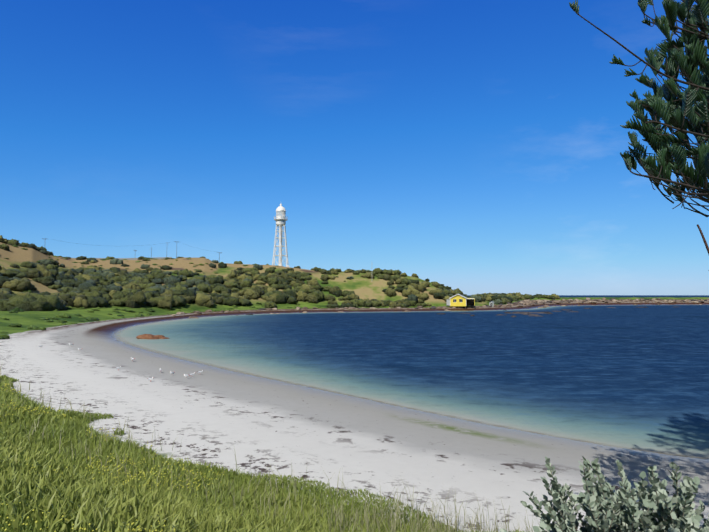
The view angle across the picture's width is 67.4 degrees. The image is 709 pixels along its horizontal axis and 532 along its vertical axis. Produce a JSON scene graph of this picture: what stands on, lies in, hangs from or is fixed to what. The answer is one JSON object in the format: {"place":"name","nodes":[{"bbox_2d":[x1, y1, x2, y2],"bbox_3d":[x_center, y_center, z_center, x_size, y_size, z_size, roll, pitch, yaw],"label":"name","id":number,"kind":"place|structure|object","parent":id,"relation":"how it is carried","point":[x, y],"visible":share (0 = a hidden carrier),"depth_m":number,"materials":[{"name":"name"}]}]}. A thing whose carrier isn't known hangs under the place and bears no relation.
{"place":"outdoors","nodes":[
{"label":"outdoors","id":0,"kind":"place"},
{"bbox_2d":[0,366,581,531],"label":"grass","id":1,"kind":"structure","parent":0,"point":[241,502],"depth_m":7.67,"materials":[{"name":"green plant"}]},
{"bbox_2d":[0,242,708,531],"bbox_3d":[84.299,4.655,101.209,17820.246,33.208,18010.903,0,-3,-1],"label":"terrain","id":2,"kind":"structure","parent":0,"point":[212,414],"depth_m":15.80,"materials":[{"name":"white sand"}]},
{"bbox_2d":[0,383,223,531],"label":"weed flowers","id":3,"kind":"object","parent":2,"relation":"on","point":[36,521],"visible":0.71,"depth_m":8.19,"materials":[{"name":"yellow plant"}]},
{"bbox_2d":[74,257,171,259],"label":"ridge wall","id":4,"kind":"structure","parent":2,"relation":"on","point":[135,258],"depth_m":191.22,"materials":[{"name":"concrete"}]},
{"bbox_2d":[0,235,559,339],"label":"shrubs","id":5,"kind":"object","parent":2,"relation":"on","point":[92,286],"visible":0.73,"depth_m":134.73,"materials":[{"name":"green plant"}]},
{"bbox_2d":[272,204,288,266],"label":"water tower","id":6,"kind":"structure","parent":2,"relation":"on","point":[280,219],"depth_m":180.29,"materials":[{"name":"metal"}]},
{"bbox_2d":[136,298,708,338],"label":"shore rocks","id":7,"kind":"object","parent":2,"relation":"on","point":[521,303],"visible":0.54,"depth_m":159.33,"materials":[{"name":"stone"}]},
{"bbox_2d":[447,294,474,308],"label":"house","id":8,"kind":"structure","parent":2,"relation":"on","point":[457,300],"depth_m":149.39,"materials":[{"name":"yellow"}]},
{"bbox_2d":[499,456,708,531],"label":"saltbush shrub","id":9,"kind":"object","parent":2,"relation":"on","point":[620,510],"visible":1,"depth_m":5.01,"materials":[{"name":"green plant"}]},
{"bbox_2d":[569,0,708,270],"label":"norfolk pine tree","id":10,"kind":"object","parent":2,"relation":"on","point":[675,109],"visible":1,"depth_m":4.69,"materials":[{"name":"green plant"}]},
{"bbox_2d":[0,0,708,294],"label":"sky","id":11,"kind":"structure","parent":0,"point":[473,147],"materials":[{"name":"blue"}]},
{"bbox_2d":[113,295,708,458],"bbox_3d":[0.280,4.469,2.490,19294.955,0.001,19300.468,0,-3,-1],"label":"sea water","id":12,"kind":"structure","parent":0,"point":[634,377],"depth_m":35.22,"materials":[{"name":"blue liquid"}]}
]}

